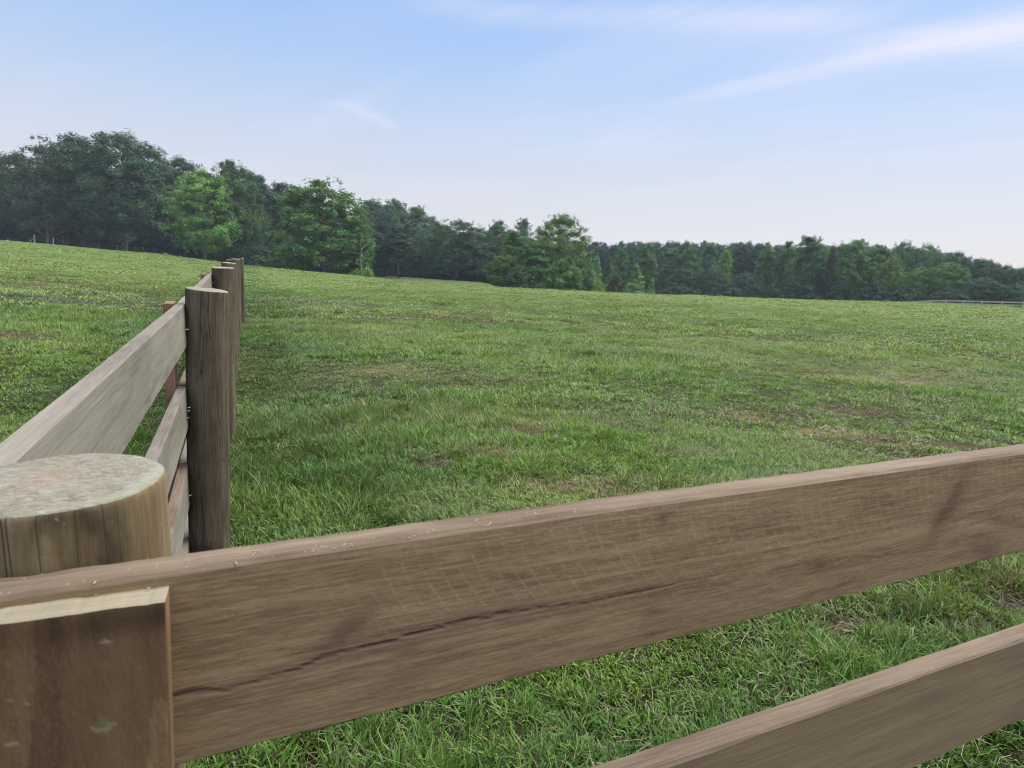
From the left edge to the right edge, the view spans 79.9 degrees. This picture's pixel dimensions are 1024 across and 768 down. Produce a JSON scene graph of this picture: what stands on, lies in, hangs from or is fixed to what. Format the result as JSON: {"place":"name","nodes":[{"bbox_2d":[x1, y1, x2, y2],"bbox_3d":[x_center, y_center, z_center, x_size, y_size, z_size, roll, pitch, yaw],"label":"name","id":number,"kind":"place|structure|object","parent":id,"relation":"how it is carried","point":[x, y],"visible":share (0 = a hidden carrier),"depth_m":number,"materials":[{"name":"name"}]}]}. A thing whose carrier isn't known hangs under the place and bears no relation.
{"place":"outdoors","nodes":[
{"label":"outdoors","id":0,"kind":"place"},
{"bbox_2d":[0,240,1023,767],"bbox_3d":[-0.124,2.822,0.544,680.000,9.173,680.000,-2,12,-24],"label":"field","id":1,"kind":"structure","parent":0,"point":[878,412],"depth_m":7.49,"materials":[{"name":"green plant"}]},
{"bbox_2d":[0,151,56,229],"bbox_3d":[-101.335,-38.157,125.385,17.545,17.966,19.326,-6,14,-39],"label":"oak tree","id":2,"kind":"object","parent":1,"relation":"on","point":[5,218],"visible":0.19,"depth_m":121.84,"materials":[{"name":"green plant"}]},
{"bbox_2d":[0,135,90,243],"bbox_3d":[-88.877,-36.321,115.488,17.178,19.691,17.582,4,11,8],"label":"oak tree","id":3,"kind":"object","parent":1,"relation":"on","point":[29,224],"visible":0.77,"depth_m":112.63,"materials":[{"name":"green plant"}]},
{"bbox_2d":[17,131,138,247],"bbox_3d":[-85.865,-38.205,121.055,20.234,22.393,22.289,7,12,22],"label":"oak tree","id":4,"kind":"object","parent":1,"relation":"on","point":[63,146],"visible":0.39,"depth_m":116.13,"materials":[{"name":"green plant"}]},
{"bbox_2d":[29,235,143,252],"bbox_3d":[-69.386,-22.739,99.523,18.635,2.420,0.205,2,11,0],"label":"wire fence","id":5,"kind":"object","parent":1,"relation":"on","point":[78,244],"visible":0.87,"depth_m":99.46,"materials":[{"name":"grey metal"}]},
{"bbox_2d":[53,128,182,250],"bbox_3d":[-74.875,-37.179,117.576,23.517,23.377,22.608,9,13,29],"label":"oak tree","id":6,"kind":"object","parent":1,"relation":"on","point":[120,142],"visible":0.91,"depth_m":113.18,"materials":[{"name":"green plant"}]},
{"bbox_2d":[0,258,244,555],"bbox_3d":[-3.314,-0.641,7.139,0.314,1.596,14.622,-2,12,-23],"label":"board fence","id":7,"kind":"object","parent":1,"relation":"on","point":[104,406],"visible":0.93,"depth_m":2.35,"materials":[{"name":"brown wood"}]},
{"bbox_2d":[119,231,134,250],"bbox_3d":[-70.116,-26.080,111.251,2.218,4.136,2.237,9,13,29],"label":"dead snag","id":8,"kind":"object","parent":1,"relation":"on","point":[126,241],"visible":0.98,"depth_m":111.27,"materials":[{"name":"grey wood"}]},
{"bbox_2d":[102,142,193,252],"bbox_3d":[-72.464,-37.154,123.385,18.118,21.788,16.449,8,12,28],"label":"oak tree","id":9,"kind":"object","parent":1,"relation":"on","point":[143,198],"visible":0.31,"depth_m":120.12,"materials":[{"name":"green plant"}]},
{"bbox_2d":[142,155,212,256],"bbox_3d":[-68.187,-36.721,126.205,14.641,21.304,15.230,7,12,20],"label":"oak tree","id":10,"kind":"object","parent":1,"relation":"on","point":[178,162],"visible":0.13,"depth_m":123.14,"materials":[{"name":"green plant"}]},
{"bbox_2d":[158,167,246,259],"bbox_3d":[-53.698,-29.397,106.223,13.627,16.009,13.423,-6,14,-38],"label":"maple tree","id":11,"kind":"object","parent":1,"relation":"on","point":[194,185],"visible":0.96,"depth_m":104.00,"materials":[{"name":"green plant"}]},
{"bbox_2d":[195,159,273,258],"bbox_3d":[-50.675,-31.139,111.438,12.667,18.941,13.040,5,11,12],"label":"maple tree","id":12,"kind":"object","parent":1,"relation":"on","point":[251,197],"visible":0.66,"depth_m":109.41,"materials":[{"name":"green plant"}]},
{"bbox_2d":[214,240,274,266],"bbox_3d":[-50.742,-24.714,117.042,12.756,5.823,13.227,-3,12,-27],"label":"shrub","id":13,"kind":"object","parent":1,"relation":"on","point":[255,256],"visible":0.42,"depth_m":114.69,"materials":[{"name":"green plant"}]},
{"bbox_2d":[231,172,282,246],"bbox_3d":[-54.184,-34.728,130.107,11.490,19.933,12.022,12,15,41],"label":"tulip tree","id":14,"kind":"object","parent":1,"relation":"on","point":[263,188],"visible":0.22,"depth_m":128.15,"materials":[{"name":"green plant"}]},
{"bbox_2d":[260,181,302,248],"bbox_3d":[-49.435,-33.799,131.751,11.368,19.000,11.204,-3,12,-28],"label":"tulip tree","id":15,"kind":"object","parent":1,"relation":"on","point":[278,187],"visible":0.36,"depth_m":129.27,"materials":[{"name":"green plant"}]},
{"bbox_2d":[263,246,302,269],"bbox_3d":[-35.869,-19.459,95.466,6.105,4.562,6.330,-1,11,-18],"label":"shrub","id":16,"kind":"object","parent":1,"relation":"on","point":[272,262],"visible":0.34,"depth_m":93.93,"materials":[{"name":"green plant"}]},
{"bbox_2d":[0,163,591,283],"bbox_3d":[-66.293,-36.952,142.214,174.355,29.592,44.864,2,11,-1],"label":"wood","id":17,"kind":"object","parent":1,"relation":"on","point":[13,234],"visible":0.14,"depth_m":128.01,"materials":[{"name":"green plant"}]},
{"bbox_2d":[281,184,318,246],"bbox_3d":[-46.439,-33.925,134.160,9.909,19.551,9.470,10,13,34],"label":"tulip tree","id":18,"kind":"object","parent":1,"relation":"on","point":[304,209],"visible":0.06,"depth_m":132.03,"materials":[{"name":"green plant"}]},
{"bbox_2d":[264,175,378,273],"bbox_3d":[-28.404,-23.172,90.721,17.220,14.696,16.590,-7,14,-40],"label":"sweetgum tree","id":19,"kind":"object","parent":1,"relation":"on","point":[316,204],"visible":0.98,"depth_m":88.08,"materials":[{"name":"green plant"}]},
{"bbox_2d":[348,268,362,275],"bbox_3d":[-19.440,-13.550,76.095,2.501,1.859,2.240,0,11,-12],"label":"shrub","id":20,"kind":"object","parent":1,"relation":"on","point":[355,272],"visible":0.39,"depth_m":75.67,"materials":[{"name":"green plant"}]},
{"bbox_2d":[342,213,375,272],"bbox_3d":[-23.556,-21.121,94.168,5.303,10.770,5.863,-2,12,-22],"label":"sweetgum tree","id":21,"kind":"object","parent":1,"relation":"on","point":[359,248],"visible":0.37,"depth_m":93.61,"materials":[{"name":"green plant"}]},
{"bbox_2d":[356,245,365,270],"bbox_3d":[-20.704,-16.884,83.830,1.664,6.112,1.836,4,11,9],"label":"dead snag","id":22,"kind":"object","parent":1,"relation":"on","point":[361,260],"visible":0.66,"depth_m":83.64,"materials":[{"name":"grey wood"}]},
{"bbox_2d":[361,266,374,276],"bbox_3d":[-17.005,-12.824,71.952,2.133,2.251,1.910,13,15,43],"label":"shrub","id":23,"kind":"object","parent":1,"relation":"on","point":[368,272],"visible":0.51,"depth_m":71.58,"materials":[{"name":"green plant"}]},
{"bbox_2d":[359,230,391,271],"bbox_3d":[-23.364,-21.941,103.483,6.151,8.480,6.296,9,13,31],"label":"pine tree","id":24,"kind":"object","parent":1,"relation":"on","point":[377,257],"visible":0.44,"depth_m":102.44,"materials":[{"name":"green plant"}]},
{"bbox_2d":[360,198,390,237],"bbox_3d":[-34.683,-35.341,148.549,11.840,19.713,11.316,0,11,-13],"label":"tulip tree","id":25,"kind":"object","parent":1,"relation":"on","point":[371,204],"visible":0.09,"depth_m":145.67,"materials":[{"name":"green plant"}]},
{"bbox_2d":[374,245,404,276],"bbox_3d":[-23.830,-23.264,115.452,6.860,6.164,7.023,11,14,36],"label":"pine tree","id":26,"kind":"object","parent":1,"relation":"on","point":[391,262],"visible":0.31,"depth_m":114.82,"materials":[{"name":"green plant"}]},
{"bbox_2d":[368,197,418,247],"bbox_3d":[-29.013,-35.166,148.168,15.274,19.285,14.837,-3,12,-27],"label":"tulip tree","id":27,"kind":"object","parent":1,"relation":"on","point":[396,210],"visible":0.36,"depth_m":145.07,"materials":[{"name":"green plant"}]},
{"bbox_2d":[377,230,419,277],"bbox_3d":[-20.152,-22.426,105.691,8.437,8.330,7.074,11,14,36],"label":"pine tree","id":28,"kind":"object","parent":1,"relation":"on","point":[399,240],"visible":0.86,"depth_m":104.08,"materials":[{"name":"green plant"}]},
{"bbox_2d":[400,205,434,239],"bbox_3d":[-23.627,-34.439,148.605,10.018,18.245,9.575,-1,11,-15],"label":"tulip tree","id":29,"kind":"object","parent":1,"relation":"on","point":[419,213],"visible":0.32,"depth_m":146.28,"materials":[{"name":"green plant"}]},
{"bbox_2d":[401,229,445,273],"bbox_3d":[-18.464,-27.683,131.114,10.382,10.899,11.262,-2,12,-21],"label":"oak tree","id":30,"kind":"object","parent":1,"relation":"on","point":[417,242],"visible":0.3,"depth_m":128.64,"materials":[{"name":"green plant"}]},
{"bbox_2d":[421,215,439,229],"bbox_3d":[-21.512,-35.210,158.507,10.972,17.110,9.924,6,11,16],"label":"tulip tree","id":31,"kind":"object","parent":1,"relation":"on","point":[432,218],"visible":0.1,"depth_m":156.14,"materials":[{"name":"green plant"}]},
{"bbox_2d":[415,218,497,280],"bbox_3d":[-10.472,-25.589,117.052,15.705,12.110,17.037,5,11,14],"label":"oak tree","id":32,"kind":"object","parent":1,"relation":"on","point":[471,237],"visible":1,"depth_m":114.07,"materials":[{"name":"green plant"}]},
{"bbox_2d":[473,223,523,280],"bbox_3d":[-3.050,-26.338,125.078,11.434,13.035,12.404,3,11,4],"label":"oak tree","id":33,"kind":"object","parent":1,"relation":"on","point":[495,239],"visible":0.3,"depth_m":122.33,"materials":[{"name":"green plant"}]},
{"bbox_2d":[490,220,506,236],"bbox_3d":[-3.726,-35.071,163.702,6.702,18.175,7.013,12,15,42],"label":"tulip tree","id":34,"kind":"object","parent":1,"relation":"on","point":[499,222],"visible":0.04,"depth_m":161.52,"materials":[{"name":"green plant"}]},
{"bbox_2d":[482,253,520,286],"bbox_3d":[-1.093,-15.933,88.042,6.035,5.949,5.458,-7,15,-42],"label":"sweetgum tree","id":35,"kind":"object","parent":1,"relation":"on","point":[499,271],"visible":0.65,"depth_m":86.81,"materials":[{"name":"green plant"}]},
{"bbox_2d":[0,444,1023,767],"bbox_3d":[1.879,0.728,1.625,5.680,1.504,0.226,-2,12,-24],"label":"board fence","id":36,"kind":"object","parent":1,"relation":"on","point":[170,660],"visible":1,"depth_m":0.57,"materials":[{"name":"brown wood"}]},
{"bbox_2d":[0,490,697,603],"bbox_3d":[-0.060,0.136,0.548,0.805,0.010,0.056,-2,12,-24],"label":"wood chips","id":37,"kind":"object","parent":36,"relation":"on","point":[326,546],"visible":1,"depth_m":0.51,"materials":[{"name":"brown wood"}]},
{"bbox_2d":[494,229,529,279],"bbox_3d":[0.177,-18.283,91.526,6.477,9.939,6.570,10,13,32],"label":"sweetgum tree","id":38,"kind":"object","parent":1,"relation":"on","point":[512,242],"visible":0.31,"depth_m":90.25,"materials":[{"name":"green plant"}]},
{"bbox_2d":[501,266,537,288],"bbox_3d":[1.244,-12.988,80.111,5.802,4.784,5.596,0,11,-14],"label":"shrub","id":39,"kind":"object","parent":1,"relation":"on","point":[518,277],"visible":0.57,"depth_m":79.19,"materials":[{"name":"green plant"}]},
{"bbox_2d":[514,217,534,246],"bbox_3d":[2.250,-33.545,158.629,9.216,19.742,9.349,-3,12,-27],"label":"tulip tree","id":40,"kind":"object","parent":1,"relation":"on","point":[522,224],"visible":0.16,"depth_m":156.47,"materials":[{"name":"green plant"}]},
{"bbox_2d":[513,238,555,288],"bbox_3d":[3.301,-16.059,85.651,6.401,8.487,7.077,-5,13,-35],"label":"sycamore tree","id":41,"kind":"object","parent":1,"relation":"on","point":[527,256],"visible":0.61,"depth_m":84.68,"materials":[{"name":"green plant"}]},
{"bbox_2d":[538,256,585,290],"bbox_3d":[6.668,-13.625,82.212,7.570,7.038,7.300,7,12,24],"label":"shrub","id":42,"kind":"object","parent":1,"relation":"on","point":[562,275],"visible":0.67,"depth_m":80.54,"materials":[{"name":"green plant"}]},
{"bbox_2d":[526,212,599,279],"bbox_3d":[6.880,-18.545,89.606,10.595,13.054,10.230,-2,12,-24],"label":"sycamore tree","id":43,"kind":"object","parent":1,"relation":"on","point":[566,250],"visible":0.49,"depth_m":87.40,"materials":[{"name":"green plant"}]},
{"bbox_2d":[581,276,593,290],"bbox_3d":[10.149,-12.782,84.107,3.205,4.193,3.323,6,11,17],"label":"shrub","id":44,"kind":"object","parent":1,"relation":"on","point":[587,283],"visible":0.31,"depth_m":83.53,"materials":[{"name":"green plant"}]},
{"bbox_2d":[579,264,597,284],"bbox_3d":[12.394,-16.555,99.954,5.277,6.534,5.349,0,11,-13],"label":"young tree","id":45,"kind":"object","parent":1,"relation":"on","point":[590,274],"visible":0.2,"depth_m":99.23,"materials":[{"name":"green plant"}]},
{"bbox_2d":[590,255,601,280],"bbox_3d":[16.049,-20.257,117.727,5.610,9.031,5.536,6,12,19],"label":"young tree","id":46,"kind":"object","parent":1,"relation":"on","point":[596,268],"visible":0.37,"depth_m":116.87,"materials":[{"name":"green plant"}]},
{"bbox_2d":[590,279,605,291],"bbox_3d":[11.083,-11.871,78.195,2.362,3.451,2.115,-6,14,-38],"label":"shrub","id":47,"kind":"object","parent":1,"relation":"on","point":[600,286],"visible":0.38,"depth_m":77.78,"materials":[{"name":"green plant"}]},
{"bbox_2d":[598,256,614,288],"bbox_3d":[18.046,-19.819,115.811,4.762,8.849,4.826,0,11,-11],"label":"young tree","id":48,"kind":"object","parent":1,"relation":"on","point":[608,270],"visible":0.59,"depth_m":115.06,"materials":[{"name":"green plant"}]},
{"bbox_2d":[605,272,624,292],"bbox_3d":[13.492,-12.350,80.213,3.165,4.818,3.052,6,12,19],"label":"shrub","id":49,"kind":"object","parent":1,"relation":"on","point":[615,282],"visible":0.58,"depth_m":79.41,"materials":[{"name":"brown plant"}]},
{"bbox_2d":[611,246,628,291],"bbox_3d":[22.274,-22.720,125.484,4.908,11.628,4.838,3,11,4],"label":"young tree","id":50,"kind":"object","parent":1,"relation":"on","point":[616,264],"visible":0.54,"depth_m":124.41,"materials":[{"name":"green plant"}]},
{"bbox_2d":[622,252,636,291],"bbox_3d":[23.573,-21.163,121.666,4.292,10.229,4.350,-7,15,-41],"label":"young tree","id":51,"kind":"object","parent":1,"relation":"on","point":[629,268],"visible":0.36,"depth_m":120.94,"materials":[{"name":"green plant"}]},
{"bbox_2d":[624,264,644,293],"bbox_3d":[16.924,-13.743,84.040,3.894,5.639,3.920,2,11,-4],"label":"young tree","id":52,"kind":"object","parent":1,"relation":"on","point":[633,286],"visible":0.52,"depth_m":83.36,"materials":[{"name":"green plant"}]},
{"bbox_2d":[635,241,659,293],"bbox_3d":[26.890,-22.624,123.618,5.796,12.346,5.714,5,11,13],"label":"young tree","id":53,"kind":"object","parent":1,"relation":"on","point":[648,275],"visible":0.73,"depth_m":122.34,"materials":[{"name":"green plant"}]},
{"bbox_2d":[647,279,654,293],"bbox_3d":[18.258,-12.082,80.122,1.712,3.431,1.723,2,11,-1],"label":"young tree","id":54,"kind":"object","parent":1,"relation":"on","point":[651,290],"visible":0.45,"depth_m":79.90,"materials":[{"name":"green plant"}]},
{"bbox_2d":[655,247,683,293],"bbox_3d":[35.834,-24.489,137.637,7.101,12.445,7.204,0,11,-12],"label":"hardwood tree","id":55,"kind":"object","parent":1,"relation":"on","point":[667,267],"visible":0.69,"depth_m":136.28,"materials":[{"name":"green plant"}]},
{"bbox_2d":[659,283,694,294],"bbox_3d":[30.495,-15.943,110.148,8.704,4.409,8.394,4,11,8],"label":"shrub","id":56,"kind":"object","parent":1,"relation":"on","point":[678,289],"visible":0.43,"depth_m":108.97,"materials":[{"name":"green plant"}]},
{"bbox_2d":[663,266,697,293],"bbox_3d":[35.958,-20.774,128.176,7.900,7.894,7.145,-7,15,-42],"label":"hardwood tree","id":57,"kind":"object","parent":1,"relation":"on","point":[680,274],"visible":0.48,"depth_m":126.66,"materials":[{"name":"green plant"}]},
{"bbox_2d":[672,243,704,288],"bbox_3d":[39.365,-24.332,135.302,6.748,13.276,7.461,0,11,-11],"label":"hardwood tree","id":58,"kind":"object","parent":1,"relation":"on","point":[691,257],"visible":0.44,"depth_m":134.15,"materials":[{"name":"green plant"}]},
{"bbox_2d":[694,288,701,294],"bbox_3d":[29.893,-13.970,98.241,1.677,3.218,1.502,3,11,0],"label":"shrub","id":59,"kind":"object","parent":1,"relation":"on","point":[697,292],"visible":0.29,"depth_m":97.98,"materials":[{"name":"green plant"}]},
{"bbox_2d":[699,242,720,286],"bbox_3d":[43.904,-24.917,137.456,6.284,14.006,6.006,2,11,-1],"label":"hardwood tree","id":60,"kind":"object","parent":1,"relation":"on","point":[711,249],"visible":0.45,"depth_m":135.83,"materials":[{"name":"green plant"}]},
{"bbox_2d":[694,266,726,295],"bbox_3d":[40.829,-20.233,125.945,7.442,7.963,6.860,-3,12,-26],"label":"hardwood tree","id":61,"kind":"object","parent":1,"relation":"on","point":[703,284],"visible":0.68,"depth_m":124.65,"materials":[{"name":"green plant"}]},
{"bbox_2d":[705,283,744,296],"bbox_3d":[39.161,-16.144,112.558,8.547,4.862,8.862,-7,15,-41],"label":"shrub","id":62,"kind":"object","parent":1,"relation":"on","point":[725,290],"visible":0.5,"depth_m":110.86,"materials":[{"name":"green plant"}]},
{"bbox_2d":[716,249,733,283],"bbox_3d":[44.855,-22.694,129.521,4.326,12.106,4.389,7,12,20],"label":"hardwood tree","id":63,"kind":"object","parent":1,"relation":"on","point":[726,259],"visible":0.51,"depth_m":128.59,"materials":[{"name":"green plant"}]},
{"bbox_2d":[728,244,753,286],"bbox_3d":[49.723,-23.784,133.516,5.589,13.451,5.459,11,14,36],"label":"pine tree","id":64,"kind":"object","parent":1,"relation":"on","point":[741,255],"visible":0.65,"depth_m":132.08,"materials":[{"name":"green plant"}]},
{"bbox_2d":[729,271,763,297],"bbox_3d":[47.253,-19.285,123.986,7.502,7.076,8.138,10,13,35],"label":"hardwood tree","id":65,"kind":"object","parent":1,"relation":"on","point":[754,285],"visible":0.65,"depth_m":122.28,"materials":[{"name":"green plant"}]},
{"bbox_2d":[741,246,764,289],"bbox_3d":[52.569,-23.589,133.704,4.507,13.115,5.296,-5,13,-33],"label":"pine tree","id":66,"kind":"object","parent":1,"relation":"on","point":[755,256],"visible":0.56,"depth_m":132.12,"materials":[{"name":"green plant"}]},
{"bbox_2d":[753,245,779,290],"bbox_3d":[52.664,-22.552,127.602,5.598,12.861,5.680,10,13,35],"label":"hardwood tree","id":67,"kind":"object","parent":1,"relation":"on","point":[767,268],"visible":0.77,"depth_m":126.23,"materials":[{"name":"green plant"}]},
{"bbox_2d":[752,284,786,298],"bbox_3d":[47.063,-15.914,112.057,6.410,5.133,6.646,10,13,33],"label":"shrub","id":68,"kind":"object","parent":1,"relation":"on","point":[771,291],"visible":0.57,"depth_m":111.07,"materials":[{"name":"green plant"}]},
{"bbox_2d":[773,240,797,294],"bbox_3d":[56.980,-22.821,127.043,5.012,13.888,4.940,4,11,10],"label":"hardwood tree","id":69,"kind":"object","parent":1,"relation":"on","point":[788,252],"visible":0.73,"depth_m":126.21,"materials":[{"name":"green plant"}]},
{"bbox_2d":[556,239,1023,299],"bbox_3d":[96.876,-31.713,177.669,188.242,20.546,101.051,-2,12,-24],"label":"wood","id":70,"kind":"object","parent":1,"relation":"on","point":[605,250],"visible":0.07,"depth_m":169.82,"materials":[{"name":"green plant"}]},
{"bbox_2d":[781,276,821,299],"bbox_3d":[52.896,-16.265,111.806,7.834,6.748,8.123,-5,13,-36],"label":"shrub","id":71,"kind":"object","parent":1,"relation":"on","point":[801,288],"visible":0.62,"depth_m":110.61,"materials":[{"name":"green plant"}]},
{"bbox_2d":[786,234,828,298],"bbox_3d":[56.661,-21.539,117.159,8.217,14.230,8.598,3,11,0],"label":"hardwood tree","id":72,"kind":"object","parent":1,"relation":"on","point":[804,264],"visible":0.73,"depth_m":115.52,"materials":[{"name":"green plant"}]},
{"bbox_2d":[822,247,836,299],"bbox_3d":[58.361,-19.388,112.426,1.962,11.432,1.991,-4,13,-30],"label":"pine tree","id":73,"kind":"object","parent":1,"relation":"on","point":[830,268],"visible":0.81,"depth_m":111.89,"materials":[{"name":"green plant"}]},
{"bbox_2d":[821,277,857,299],"bbox_3d":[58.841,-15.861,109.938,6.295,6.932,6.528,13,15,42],"label":"shrub","id":74,"kind":"object","parent":1,"relation":"on","point":[841,286],"visible":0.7,"depth_m":108.89,"materials":[{"name":"green plant"}]},
{"bbox_2d":[817,239,885,298],"bbox_3d":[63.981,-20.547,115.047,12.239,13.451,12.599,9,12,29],"label":"hardwood tree","id":75,"kind":"object","parent":1,"relation":"on","point":[856,251],"visible":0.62,"depth_m":112.51,"materials":[{"name":"green plant"}]},
{"bbox_2d":[850,280,891,300],"bbox_3d":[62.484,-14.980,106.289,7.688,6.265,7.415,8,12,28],"label":"shrub","id":76,"kind":"object","parent":1,"relation":"on","point":[869,291],"visible":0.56,"depth_m":104.72,"materials":[{"name":"green plant"}]},
{"bbox_2d":[853,243,898,292],"bbox_3d":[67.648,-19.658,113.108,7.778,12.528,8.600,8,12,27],"label":"hardwood tree","id":77,"kind":"object","parent":1,"relation":"on","point":[880,248],"visible":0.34,"depth_m":111.56,"materials":[{"name":"green plant"}]},
{"bbox_2d":[877,255,905,300],"bbox_3d":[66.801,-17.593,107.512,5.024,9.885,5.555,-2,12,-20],"label":"hardwood tree","id":78,"kind":"object","parent":1,"relation":"on","point":[890,264],"visible":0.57,"depth_m":106.72,"materials":[{"name":"green plant"}]},
{"bbox_2d":[876,239,925,289],"bbox_3d":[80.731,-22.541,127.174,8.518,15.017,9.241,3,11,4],"label":"hardwood tree","id":79,"kind":"object","parent":1,"relation":"on","point":[903,256],"visible":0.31,"depth_m":124.57,"materials":[{"name":"green plant"}]},
{"bbox_2d":[883,286,929,301],"bbox_3d":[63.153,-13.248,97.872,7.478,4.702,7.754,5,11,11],"label":"shrub","id":80,"kind":"object","parent":1,"relation":"on","point":[904,294],"visible":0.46,"depth_m":96.94,"materials":[{"name":"green plant"}]},
{"bbox_2d":[893,266,937,300],"bbox_3d":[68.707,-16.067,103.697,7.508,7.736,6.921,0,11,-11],"label":"hardwood tree","id":81,"kind":"object","parent":1,"relation":"on","point":[916,278],"visible":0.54,"depth_m":102.26,"materials":[{"name":"green plant"}]},
{"bbox_2d":[907,242,947,282],"bbox_3d":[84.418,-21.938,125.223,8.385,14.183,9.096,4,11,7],"label":"hardwood tree","id":82,"kind":"object","parent":1,"relation":"on","point":[928,259],"visible":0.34,"depth_m":123.39,"materials":[{"name":"green plant"}]},
{"bbox_2d":[918,261,972,299],"bbox_3d":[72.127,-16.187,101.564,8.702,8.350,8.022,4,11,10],"label":"hardwood tree","id":83,"kind":"object","parent":1,"relation":"on","point":[956,282],"visible":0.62,"depth_m":99.97,"materials":[{"name":"green plant"}]},
{"bbox_2d":[927,288,973,302],"bbox_3d":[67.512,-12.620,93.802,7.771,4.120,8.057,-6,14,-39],"label":"shrub","id":84,"kind":"object","parent":1,"relation":"on","point":[949,294],"visible":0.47,"depth_m":92.98,"materials":[{"name":"green plant"}]},
{"bbox_2d":[930,250,974,286],"bbox_3d":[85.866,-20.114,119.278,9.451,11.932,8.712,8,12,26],"label":"hardwood tree","id":85,"kind":"object","parent":1,"relation":"on","point":[964,260],"visible":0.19,"depth_m":117.91,"materials":[{"name":"green plant"}]},
{"bbox_2d":[897,300,1023,307],"bbox_3d":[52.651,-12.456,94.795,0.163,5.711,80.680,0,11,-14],"label":"board fence","id":86,"kind":"object","parent":1,"relation":"on","point":[1001,302],"visible":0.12,"depth_m":75.33,"materials":[{"name":"wood"}]},
{"bbox_2d":[962,258,1003,300],"bbox_3d":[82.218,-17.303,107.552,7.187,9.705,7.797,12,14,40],"label":"hardwood tree","id":87,"kind":"object","parent":1,"relation":"on","point":[976,270],"visible":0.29,"depth_m":106.06,"materials":[{"name":"green plant"}]},
{"bbox_2d":[959,276,1009,305],"bbox_3d":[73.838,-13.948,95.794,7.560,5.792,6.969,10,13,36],"label":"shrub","id":88,"kind":"object","parent":1,"relation":"on","point":[979,293],"visible":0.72,"depth_m":94.42,"materials":[{"name":"green plant"}]},
{"bbox_2d":[978,264,1023,299],"bbox_3d":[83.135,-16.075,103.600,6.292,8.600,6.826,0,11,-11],"label":"hardwood tree","id":89,"kind":"object","parent":1,"relation":"on","point":[997,276],"visible":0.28,"depth_m":102.54,"materials":[{"name":"green plant"}]},
{"bbox_2d":[989,283,1023,307],"bbox_3d":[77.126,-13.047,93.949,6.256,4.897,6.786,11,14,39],"label":"hardwood tree","id":90,"kind":"object","parent":1,"relation":"on","point":[1009,292],"visible":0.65,"depth_m":92.86,"materials":[{"name":"green plant"}]},
{"bbox_2d":[999,267,1023,301],"bbox_3d":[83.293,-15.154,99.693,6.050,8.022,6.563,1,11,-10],"label":"hardwood tree","id":91,"kind":"object","parent":1,"relation":"on","point":[1019,275],"visible":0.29,"depth_m":99.38,"materials":[{"name":"green plant"}]},
{"bbox_2d":[0,0,1023,269],"label":"sky","id":92,"kind":"structure","parent":0,"point":[888,123],"materials":[{"name":"blue"}]}
]}

